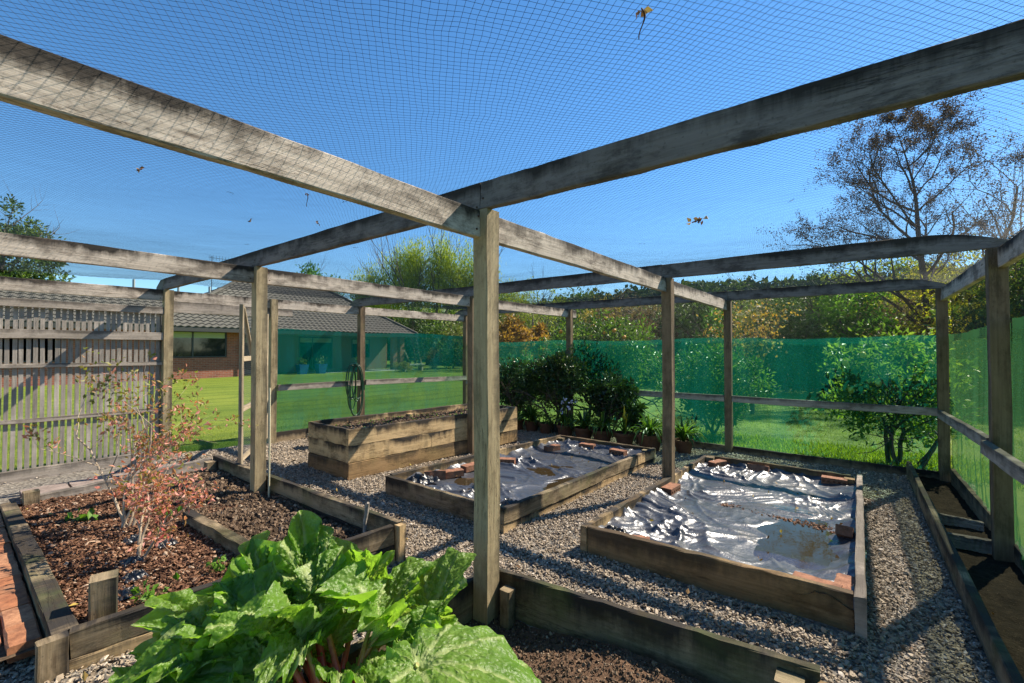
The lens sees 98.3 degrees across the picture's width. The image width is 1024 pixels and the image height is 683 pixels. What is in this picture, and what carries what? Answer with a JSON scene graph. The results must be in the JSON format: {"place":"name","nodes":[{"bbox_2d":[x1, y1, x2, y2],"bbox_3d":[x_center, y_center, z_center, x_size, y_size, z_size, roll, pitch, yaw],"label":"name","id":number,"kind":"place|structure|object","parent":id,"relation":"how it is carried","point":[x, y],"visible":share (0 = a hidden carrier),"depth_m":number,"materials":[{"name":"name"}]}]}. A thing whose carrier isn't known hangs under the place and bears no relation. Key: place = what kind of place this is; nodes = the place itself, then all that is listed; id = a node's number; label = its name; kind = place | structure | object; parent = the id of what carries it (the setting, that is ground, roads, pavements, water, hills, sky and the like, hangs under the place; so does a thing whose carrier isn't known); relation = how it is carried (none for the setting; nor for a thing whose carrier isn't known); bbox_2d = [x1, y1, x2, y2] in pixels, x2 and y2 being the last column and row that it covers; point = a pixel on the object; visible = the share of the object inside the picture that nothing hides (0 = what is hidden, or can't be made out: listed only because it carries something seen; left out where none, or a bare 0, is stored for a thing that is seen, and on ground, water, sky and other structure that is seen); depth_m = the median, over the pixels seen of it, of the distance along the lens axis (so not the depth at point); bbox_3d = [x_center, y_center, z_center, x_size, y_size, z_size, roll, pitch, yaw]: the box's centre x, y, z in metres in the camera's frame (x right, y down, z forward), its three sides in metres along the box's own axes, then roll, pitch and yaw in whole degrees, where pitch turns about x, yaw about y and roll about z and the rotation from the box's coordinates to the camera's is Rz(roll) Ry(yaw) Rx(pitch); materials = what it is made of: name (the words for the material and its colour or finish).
{"place":"outdoors","nodes":[
{"label":"outdoors","id":0,"kind":"place"},
{"bbox_2d":[0,358,951,471],"bbox_3d":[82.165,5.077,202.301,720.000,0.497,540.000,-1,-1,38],"label":"lawn","id":1,"kind":"structure","parent":0,"point":[220,393],"depth_m":9.89,"materials":[{"name":"green plant"}]},
{"bbox_2d":[0,182,75,281],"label":"broadleaf tree","id":2,"kind":"object","parent":1,"relation":"on","point":[22,273],"visible":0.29,"depth_m":28.90,"materials":[{"name":"green plant"}]},
{"bbox_2d":[0,256,417,387],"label":"brick house","id":3,"kind":"structure","parent":1,"relation":"on","point":[205,345],"depth_m":21.37,"materials":[{"name":"brown"}]},
{"bbox_2d":[2,327,60,362],"bbox_3d":[-18.760,0.132,16.585,0.090,1.300,2.600,-1,-1,38],"label":"window","id":4,"kind":"structure","parent":3,"relation":"in","point":[53,360],"depth_m":17.10,"materials":[{"name":"black glass"}]},
{"bbox_2d":[173,331,226,357],"bbox_3d":[-15.102,0.128,21.342,0.090,1.270,2.360,-1,-1,38],"label":"window","id":5,"kind":"structure","parent":3,"relation":"in","point":[185,343],"depth_m":21.36,"materials":[{"name":"grey glass"}]},
{"bbox_2d":[390,301,457,360],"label":"background tree","id":6,"kind":"object","parent":1,"relation":"on","point":[417,328],"visible":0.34,"depth_m":36.03,"materials":[{"name":"green plant"}]},
{"bbox_2d":[338,185,543,360],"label":"willow tree","id":7,"kind":"object","parent":1,"relation":"on","point":[445,257],"visible":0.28,"depth_m":41.44,"materials":[{"name":"green plant"}]},
{"bbox_2d":[424,309,462,366],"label":"hedge tree","id":8,"kind":"object","parent":1,"relation":"on","point":[439,327],"visible":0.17,"depth_m":32.77,"materials":[{"name":"green plant"}]},
{"bbox_2d":[499,313,538,368],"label":"hedge tree","id":9,"kind":"object","parent":1,"relation":"on","point":[505,349],"visible":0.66,"depth_m":23.47,"materials":[{"name":"orange plant"}]},
{"bbox_2d":[499,274,562,351],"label":"background tree","id":10,"kind":"object","parent":1,"relation":"on","point":[533,323],"visible":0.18,"depth_m":35.51,"materials":[{"name":"green plant"}]},
{"bbox_2d":[521,320,550,361],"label":"hedge tree","id":11,"kind":"object","parent":1,"relation":"on","point":[536,351],"visible":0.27,"depth_m":24.63,"materials":[{"name":"orange plant"}]},
{"bbox_2d":[509,264,569,333],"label":"bare tree","id":12,"kind":"object","parent":1,"relation":"on","point":[553,290],"visible":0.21,"depth_m":39.59,"materials":[{"name":"brown plant"}]},
{"bbox_2d":[522,286,629,350],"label":"background tree","id":13,"kind":"object","parent":1,"relation":"on","point":[582,311],"visible":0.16,"depth_m":33.71,"materials":[{"name":"green plant"}]},
{"bbox_2d":[531,308,681,424],"bbox_3d":[1.870,0.541,9.193,3.122,2.511,2.273,0,-1,9],"label":"citrus tree","id":14,"kind":"object","parent":1,"relation":"on","point":[600,355],"visible":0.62,"depth_m":8.88,"materials":[{"name":"green plant"}]},
{"bbox_2d":[650,340,781,434],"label":"citrus tree","id":15,"kind":"object","parent":1,"relation":"on","point":[710,365],"visible":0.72,"depth_m":8.10,"materials":[{"name":"green plant"}]},
{"bbox_2d":[691,271,770,350],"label":"background tree","id":16,"kind":"object","parent":1,"relation":"on","point":[740,303],"visible":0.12,"depth_m":37.56,"materials":[{"name":"green plant"}]},
{"bbox_2d":[696,287,806,414],"bbox_3d":[6.080,0.264,11.377,2.529,3.219,3.429,-1,-1,38],"label":"tree","id":17,"kind":"object","parent":1,"relation":"on","point":[765,350],"visible":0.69,"depth_m":10.91,"materials":[{"name":"green plant"}]},
{"bbox_2d":[732,297,842,391],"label":"hedge tree","id":18,"kind":"object","parent":1,"relation":"on","point":[797,350],"visible":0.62,"depth_m":16.29,"materials":[{"name":"green plant"}]},
{"bbox_2d":[661,404,951,452],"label":"grass","id":19,"kind":"structure","parent":1,"relation":"on","point":[801,416],"depth_m":9.52,"materials":[{"name":"green plant"}]},
{"bbox_2d":[675,427,951,470],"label":"grass","id":20,"kind":"structure","parent":1,"relation":"on","point":[779,445],"depth_m":6.96,"materials":[{"name":"green plant"}]},
{"bbox_2d":[813,319,951,469],"bbox_3d":[5.433,0.693,6.136,2.630,2.080,1.883,0,-1,-14],"label":"citrus tree","id":21,"kind":"object","parent":1,"relation":"on","point":[866,392],"visible":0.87,"depth_m":6.06,"materials":[{"name":"green plant"}]},
{"bbox_2d":[753,89,1023,376],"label":"bare alder tree","id":22,"kind":"object","parent":1,"relation":"on","point":[893,137],"visible":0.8,"depth_m":15.35,"materials":[{"name":"brown plant"}]},
{"bbox_2d":[894,249,1018,358],"bbox_3d":[14.979,-1.015,13.962,4.324,6.169,4.002,0,-1,-14],"label":"hedge tree","id":23,"kind":"object","parent":1,"relation":"on","point":[925,320],"visible":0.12,"depth_m":14.57,"materials":[{"name":"green plant"}]},
{"bbox_2d":[920,258,1023,352],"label":"hedge tree","id":24,"kind":"object","parent":1,"relation":"on","point":[1011,303],"visible":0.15,"depth_m":12.50,"materials":[{"name":"green plant"}]},
{"bbox_2d":[932,94,1023,277],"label":"bare tree","id":25,"kind":"object","parent":1,"relation":"on","point":[1011,231],"visible":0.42,"depth_m":13.91,"materials":[{"name":"brown plant"}]},
{"bbox_2d":[0,425,998,682],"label":"gravel path","id":26,"kind":"structure","parent":0,"point":[10,493],"depth_m":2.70,"materials":[{"name":"grey gravel"}]},
{"bbox_2d":[0,513,42,663],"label":"brick path","id":27,"kind":"structure","parent":26,"relation":"on","point":[20,626],"depth_m":2.26,"materials":[{"name":"brick"}]},
{"bbox_2d":[0,512,43,661],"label":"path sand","id":28,"kind":"structure","parent":27,"relation":"on","point":[3,655],"depth_m":2.00,"materials":[{"name":"sand"}]},
{"bbox_2d":[19,482,69,497],"bbox_3d":[-4.447,1.442,4.224,0.424,0.052,0.310,-1,-1,38],"label":"paving slab","id":29,"kind":"object","parent":26,"relation":"on","point":[52,487],"depth_m":4.27,"materials":[{"name":"concrete"}]},
{"bbox_2d":[0,297,163,484],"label":"slat fence","id":30,"kind":"object","parent":26,"relation":"on","point":[33,472],"visible":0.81,"depth_m":5.09,"materials":[{"name":"grey wood"}]},
{"bbox_2d":[68,475,112,486],"bbox_3d":[-4.244,1.446,4.484,0.422,0.052,0.310,-1,-1,38],"label":"paving slab","id":31,"kind":"object","parent":26,"relation":"on","point":[79,482],"depth_m":4.50,"materials":[{"name":"concrete"}]},
{"bbox_2d":[0,455,405,682],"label":"raised bed","id":32,"kind":"object","parent":26,"relation":"on","point":[66,644],"visible":0.44,"depth_m":2.60,"materials":[{"name":"brown wood"}]},
{"bbox_2d":[17,476,242,623],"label":"bark mulch","id":33,"kind":"object","parent":32,"relation":"in","point":[49,542],"visible":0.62,"depth_m":2.98,"materials":[{"name":"brown wood"}]},
{"bbox_2d":[64,508,98,520],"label":"weed","id":34,"kind":"object","parent":33,"relation":"on","point":[91,511],"visible":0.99,"depth_m":3.42,"materials":[{"name":"green plant"}]},
{"bbox_2d":[121,569,148,583],"bbox_3d":[-2.207,1.365,2.593,0.125,0.042,0.110,-1,-1,38],"label":"plastic flap","id":35,"kind":"object","parent":33,"relation":"on","point":[137,574],"visible":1,"depth_m":2.58,"materials":[{"name":"grey plastic"}]},
{"bbox_2d":[22,347,256,528],"bbox_3d":[-2.774,0.733,3.434,1.282,1.382,1.040,0,-1,6],"label":"blueberry bush","id":36,"kind":"object","parent":33,"relation":"on","point":[163,447],"visible":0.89,"depth_m":3.36,"materials":[{"name":"brown plant"}]},
{"bbox_2d":[87,440,218,557],"bbox_3d":[-2.363,1.058,2.930,0.997,0.713,0.609,-1,-1,38],"label":"blueberry bush","id":37,"kind":"object","parent":33,"relation":"on","point":[151,477],"visible":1,"depth_m":2.87,"materials":[{"name":"brown plant"}]},
{"bbox_2d":[130,572,179,603],"bbox_3d":[-1.929,1.323,2.345,0.243,0.117,0.150,0,-1,-13],"label":"weed","id":38,"kind":"object","parent":33,"relation":"on","point":[147,594],"visible":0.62,"depth_m":2.37,"materials":[{"name":"green plant"}]},
{"bbox_2d":[206,554,233,571],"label":"weed","id":39,"kind":"object","parent":33,"relation":"on","point":[217,567],"visible":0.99,"depth_m":2.66,"materials":[{"name":"green plant"}]},
{"bbox_2d":[145,468,360,541],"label":"soil","id":40,"kind":"structure","parent":32,"relation":"in","point":[271,515],"depth_m":3.54,"materials":[{"name":"brown soil"}]},
{"bbox_2d":[268,390,270,496],"bbox_3d":[-2.191,0.953,3.997,0.021,1.030,0.017,-1,-1,38],"label":"garden stake","id":41,"kind":"object","parent":40,"relation":"on","point":[269,443],"visible":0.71,"depth_m":3.99,"materials":[{"name":"beige"}]},
{"bbox_2d":[308,403,516,480],"bbox_3d":[-1.217,1.307,6.357,0.930,0.626,3.063,-1,-1,38],"label":"raised bed","id":42,"kind":"object","parent":26,"relation":"on","point":[343,452],"visible":0.77,"depth_m":5.41,"materials":[{"name":"brown wood"}]},
{"bbox_2d":[333,407,467,428],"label":"soil","id":43,"kind":"structure","parent":42,"relation":"in","point":[387,419],"depth_m":6.16,"materials":[{"name":"brown soil"}]},
{"bbox_2d":[27,407,993,681],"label":"fallen leaves","id":44,"kind":"object","parent":26,"relation":"on","point":[85,675],"visible":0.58,"depth_m":3.09,"materials":[{"name":"brown plant"}]},
{"bbox_2d":[0,18,1023,624],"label":"timber frame","id":45,"kind":"object","parent":26,"relation":"on","point":[32,78],"visible":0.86,"depth_m":2.78,"materials":[{"name":"brown wood"}]},
{"bbox_2d":[238,304,268,463],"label":"garden gate","id":46,"kind":"structure","parent":45,"relation":"attached to","point":[244,321],"depth_m":5.26,"materials":[{"name":"grey wood"}]},
{"bbox_2d":[345,363,363,415],"bbox_3d":[-2.779,0.858,7.801,0.196,0.970,0.337,-1,-1,38],"label":"garden hose","id":47,"kind":"object","parent":45,"relation":"hanging from","point":[347,387],"visible":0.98,"depth_m":7.76,"materials":[{"name":"black"}]},
{"bbox_2d":[276,328,462,431],"bbox_3d":[-2.427,0.682,8.594,0.032,1.729,4.300,-1,-1,38],"label":"shade cloth","id":48,"kind":"object","parent":45,"relation":"attached to","point":[331,356],"visible":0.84,"depth_m":8.24,"materials":[{"name":"green fabric"}]},
{"bbox_2d":[0,0,1023,309],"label":"bird net","id":49,"kind":"object","parent":45,"relation":"on","point":[568,270],"visible":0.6,"depth_m":2.30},
{"bbox_2d":[507,335,933,345],"bbox_3d":[2.079,0.831,7.836,8.000,1.764,0.036,-1,-1,38],"label":"shade cloth","id":50,"kind":"object","parent":45,"relation":"attached to","point":[802,342],"visible":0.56,"depth_m":6.76,"materials":[{"name":"green fabric"}]},
{"bbox_2d":[499,280,943,343],"bbox_3d":[2.147,-0.337,7.818,7.954,0.753,0.017,-1,-1,38],"label":"wall net","id":51,"kind":"object","parent":45,"relation":"attached to","point":[709,323],"depth_m":6.65,"materials":[{"name":"black"}]},
{"bbox_2d":[949,323,1011,510],"bbox_3d":[4.425,0.717,4.234,0.058,1.710,2.780,-1,-1,38],"label":"shade cloth","id":52,"kind":"object","parent":45,"relation":"attached to","point":[968,364],"visible":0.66,"depth_m":4.37,"materials":[{"name":"green fabric"}]},
{"bbox_2d":[951,228,1023,339],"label":"wall net","id":53,"kind":"object","parent":45,"relation":"attached to","point":[958,307],"depth_m":4.14,"materials":[{"name":"black"}]},
{"bbox_2d":[1011,316,1023,569],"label":"shade cloth","id":54,"kind":"object","parent":45,"relation":"attached to","point":[1017,376],"visible":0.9,"depth_m":2.98,"materials":[{"name":"green fabric"}]},
{"bbox_2d":[385,435,655,533],"bbox_3d":[0.346,1.524,5.236,1.552,0.367,3.298,-1,-1,38],"label":"raised bed","id":55,"kind":"object","parent":26,"relation":"on","point":[512,515],"visible":0.68,"depth_m":4.25,"materials":[{"name":"brown wood"}]},
{"bbox_2d":[405,438,641,501],"bbox_3d":[0.348,1.457,5.240,1.440,0.182,3.180,-1,-1,38],"label":"plastic sheet","id":56,"kind":"object","parent":55,"relation":"on","point":[532,470],"visible":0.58,"depth_m":5.26,"materials":[{"name":"silver metal"}]},
{"bbox_2d":[406,473,439,484],"bbox_3d":[-0.923,1.391,4.509,0.301,0.084,0.260,-1,-1,38],"label":"plastic flap","id":57,"kind":"object","parent":56,"relation":"on","point":[423,479],"visible":0.84,"depth_m":4.48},
{"bbox_2d":[499,356,551,419],"bbox_3d":[0.032,1.019,9.011,1.545,1.451,1.403,-1,-1,38],"label":"glossy shrub","id":58,"kind":"object","parent":26,"relation":"on","point":[507,385],"visible":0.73,"depth_m":8.82,"materials":[{"name":"green plant"}]},
{"bbox_2d":[517,405,553,431],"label":"potted plant","id":59,"kind":"object","parent":26,"relation":"on","point":[530,415],"visible":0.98,"depth_m":8.41,"materials":[{"name":"green plant"}]},
{"bbox_2d":[534,408,554,433],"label":"potted plant","id":60,"kind":"object","parent":26,"relation":"on","point":[545,427],"visible":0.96,"depth_m":8.16,"materials":[{"name":"green plant"}]},
{"bbox_2d":[511,344,592,433],"bbox_3d":[0.798,0.888,8.393,1.626,1.692,1.044,-1,-1,38],"label":"glossy shrub","id":61,"kind":"object","parent":26,"relation":"on","point":[558,375],"visible":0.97,"depth_m":8.19,"materials":[{"name":"green plant"}]},
{"bbox_2d":[547,397,578,435],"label":"potted plant","id":62,"kind":"object","parent":26,"relation":"on","point":[564,418],"visible":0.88,"depth_m":7.85,"materials":[{"name":"green plant"}]},
{"bbox_2d":[303,567,826,682],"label":"raised bed","id":63,"kind":"object","parent":26,"relation":"on","point":[703,656],"visible":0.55,"depth_m":1.97,"materials":[{"name":"brown wood"}]},
{"bbox_2d":[464,611,701,682],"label":"soil","id":64,"kind":"structure","parent":63,"relation":"in","point":[605,674],"depth_m":1.91,"materials":[{"name":"brown soil"}]},
{"bbox_2d":[108,510,540,682],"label":"rhubarb plant","id":65,"kind":"object","parent":64,"relation":"on","point":[313,590],"visible":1,"depth_m":1.64,"materials":[{"name":"green plant"}]},
{"bbox_2d":[562,407,599,438],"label":"potted plant","id":66,"kind":"object","parent":26,"relation":"on","point":[585,432],"visible":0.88,"depth_m":7.57,"materials":[{"name":"green plant"}]},
{"bbox_2d":[581,409,620,441],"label":"potted plant","id":67,"kind":"object","parent":26,"relation":"on","point":[605,432],"visible":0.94,"depth_m":7.33,"materials":[{"name":"green plant"}]},
{"bbox_2d":[577,366,645,436],"bbox_3d":[1.727,1.068,7.693,0.935,1.308,1.235,0,-1,-16],"label":"glossy shrub","id":68,"kind":"object","parent":26,"relation":"on","point":[612,396],"visible":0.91,"depth_m":7.55,"materials":[{"name":"green plant"}]},
{"bbox_2d":[611,406,634,444],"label":"potted plant","id":69,"kind":"object","parent":26,"relation":"on","point":[627,438],"visible":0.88,"depth_m":7.11,"materials":[{"name":"green plant"}]},
{"bbox_2d":[619,400,653,443],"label":"glossy shrub","id":70,"kind":"object","parent":26,"relation":"on","point":[633,412],"visible":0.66,"depth_m":7.18,"materials":[{"name":"green plant"}]},
{"bbox_2d":[623,412,661,451],"bbox_3d":[2.084,1.380,6.793,0.692,0.606,0.751,0,-1,-10],"label":"potted plant","id":71,"kind":"object","parent":26,"relation":"on","point":[649,436],"visible":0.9,"depth_m":6.72,"materials":[{"name":"green plant"}]},
{"bbox_2d":[659,416,709,453],"bbox_3d":[2.547,1.403,6.683,0.760,0.568,0.674,-1,-1,38],"label":"potted plant","id":72,"kind":"object","parent":26,"relation":"on","point":[684,442],"visible":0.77,"depth_m":6.62,"materials":[{"name":"green plant"}]},
{"bbox_2d":[580,455,866,642],"bbox_3d":[2.117,1.488,3.945,1.605,0.362,3.249,-1,-1,38],"label":"raised bed","id":73,"kind":"object","parent":26,"relation":"on","point":[777,590],"visible":0.59,"depth_m":2.68,"materials":[{"name":"brown wood"}]},
{"bbox_2d":[598,460,855,608],"bbox_3d":[2.120,1.431,3.952,1.498,0.206,3.125,-1,-1,38],"label":"plastic sheet","id":74,"kind":"object","parent":73,"relation":"in","point":[709,525],"visible":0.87,"depth_m":3.63,"materials":[{"name":"silver metal"}]},
{"bbox_2d":[661,482,680,494],"bbox_3d":[1.566,1.458,4.363,0.105,0.074,0.225,-1,-1,42],"label":"brick","id":75,"kind":"object","parent":74,"relation":"on","point":[670,488],"visible":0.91,"depth_m":4.32,"materials":[{"name":"orange brick"}]},
{"bbox_2d":[717,502,835,533],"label":"leaf litter","id":76,"kind":"object","parent":74,"relation":"on","point":[816,526],"visible":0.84,"depth_m":3.60,"materials":[{"name":"brown plant"}]},
{"bbox_2d":[793,571,842,587],"bbox_3d":[1.704,1.373,2.479,0.225,0.077,0.111,-1,-1,44],"label":"brick","id":77,"kind":"object","parent":74,"relation":"on","point":[807,576],"visible":0.23,"depth_m":2.50,"materials":[{"name":"orange brick"}]},
{"bbox_2d":[821,475,846,484],"bbox_3d":[3.463,1.499,4.757,0.225,0.074,0.105,-1,-1,38],"label":"brick","id":78,"kind":"object","parent":74,"relation":"on","point":[826,479],"visible":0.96,"depth_m":4.73,"materials":[{"name":"brick"}]},
{"bbox_2d":[834,573,854,596],"bbox_3d":[1.867,1.386,2.478,0.111,0.077,0.225,-1,-1,42],"label":"brick","id":79,"kind":"object","parent":74,"relation":"on","point":[846,581],"visible":0.19,"depth_m":2.50,"materials":[{"name":"orange brick"}]},
{"bbox_2d":[835,524,855,542],"bbox_3d":[2.486,1.430,3.300,0.111,0.077,0.225,-1,-30,42],"label":"brick","id":80,"kind":"object","parent":74,"relation":"on","point":[844,531],"visible":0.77,"depth_m":3.23,"materials":[{"name":"brown brick"}]},
{"bbox_2d":[906,461,1023,682],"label":"border edging","id":81,"kind":"object","parent":26,"relation":"on","point":[1002,663],"visible":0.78,"depth_m":2.79,"materials":[{"name":"brown wood"}]},
{"bbox_2d":[919,476,1023,678],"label":"soil","id":82,"kind":"structure","parent":81,"relation":"in","point":[999,585],"depth_m":2.86,"materials":[{"name":"brown soil"}]},
{"bbox_2d":[0,0,1023,307],"label":"sky","id":83,"kind":"structure","parent":0,"point":[479,108],"materials":[{"name":"blue"}]},
{"bbox_2d":[638,378,927,399],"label":"woodland floor","id":84,"kind":"structure","parent":0,"point":[791,388],"depth_m":17.74,"materials":[{"name":"green plant"}]},
{"bbox_2d":[565,289,620,350],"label":"hedge tree","id":85,"kind":"object","parent":84,"relation":"on","point":[587,312],"visible":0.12,"depth_m":26.65,"materials":[{"name":"green plant"}]},
{"bbox_2d":[581,287,654,361],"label":"hedge tree","id":86,"kind":"object","parent":84,"relation":"on","point":[623,314],"visible":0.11,"depth_m":23.47,"materials":[{"name":"green plant"}]},
{"bbox_2d":[627,296,685,382],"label":"hedge tree","id":87,"kind":"object","parent":84,"relation":"on","point":[646,313],"visible":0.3,"depth_m":21.38,"materials":[{"name":"green plant"}]},
{"bbox_2d":[650,284,744,371],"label":"hedge tree","id":88,"kind":"object","parent":84,"relation":"on","point":[686,327],"visible":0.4,"depth_m":20.39,"materials":[{"name":"green plant"}]},
{"bbox_2d":[681,278,756,388],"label":"hedge tree","id":89,"kind":"object","parent":84,"relation":"on","point":[721,334],"visible":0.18,"depth_m":18.84,"materials":[{"name":"green plant"}]},
{"bbox_2d":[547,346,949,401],"bbox_3d":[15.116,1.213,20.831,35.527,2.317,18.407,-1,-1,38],"label":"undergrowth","id":90,"kind":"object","parent":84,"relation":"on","point":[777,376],"visible":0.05,"depth_m":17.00,"materials":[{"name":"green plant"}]},
{"bbox_2d":[732,298,792,352],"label":"hedge tree","id":91,"kind":"object","parent":84,"relation":"on","point":[742,314],"visible":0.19,"depth_m":25.88,"materials":[{"name":"green plant"}]},
{"bbox_2d":[754,265,882,378],"bbox_3d":[13.354,-0.994,19.014,4.561,6.228,5.074,0,-1,-16],"label":"hedge tree","id":92,"kind":"object","parent":84,"relation":"on","point":[813,306],"visible":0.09,"depth_m":19.06,"materials":[{"name":"green plant"}]},
{"bbox_2d":[769,265,873,352],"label":"background tree","id":93,"kind":"object","parent":84,"relation":"on","point":[803,298],"visible":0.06,"depth_m":29.72,"materials":[{"name":"green plant"}]},
{"bbox_2d":[799,268,911,388],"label":"hedge tree","id":94,"kind":"object","parent":84,"relation":"on","point":[834,321],"visible":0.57,"depth_m":15.77,"materials":[{"name":"green plant"}]},
{"bbox_2d":[814,253,976,357],"bbox_3d":[18.162,-1.627,22.259,7.072,7.510,5.983,0,-1,-13],"label":"background tree","id":95,"kind":"object","parent":84,"relation":"on","point":[879,280],"visible":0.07,"depth_m":21.67,"materials":[{"name":"green plant"}]},
{"bbox_2d":[837,263,975,393],"bbox_3d":[13.890,-0.425,15.366,4.169,5.514,3.993,0,-1,26],"label":"hedge tree","id":96,"kind":"object","parent":84,"relation":"on","point":[902,324],"visible":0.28,"depth_m":15.21,"materials":[{"name":"green plant"}]},
{"bbox_2d":[879,223,1012,358],"bbox_3d":[17.935,-1.441,18.109,5.243,6.996,5.707,-1,-1,38],"label":"background tree","id":97,"kind":"object","parent":84,"relation":"on","point":[908,291],"visible":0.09,"depth_m":18.07,"materials":[{"name":"green plant"}]},
{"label":"hillside","id":98,"kind":"structure","parent":0,"visible":0},
{"bbox_2d":[374,260,1021,353],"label":"hill forest","id":99,"kind":"object","parent":98,"relation":"on","point":[635,290],"visible":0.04,"depth_m":97.87,"materials":[{"name":"green plant"}]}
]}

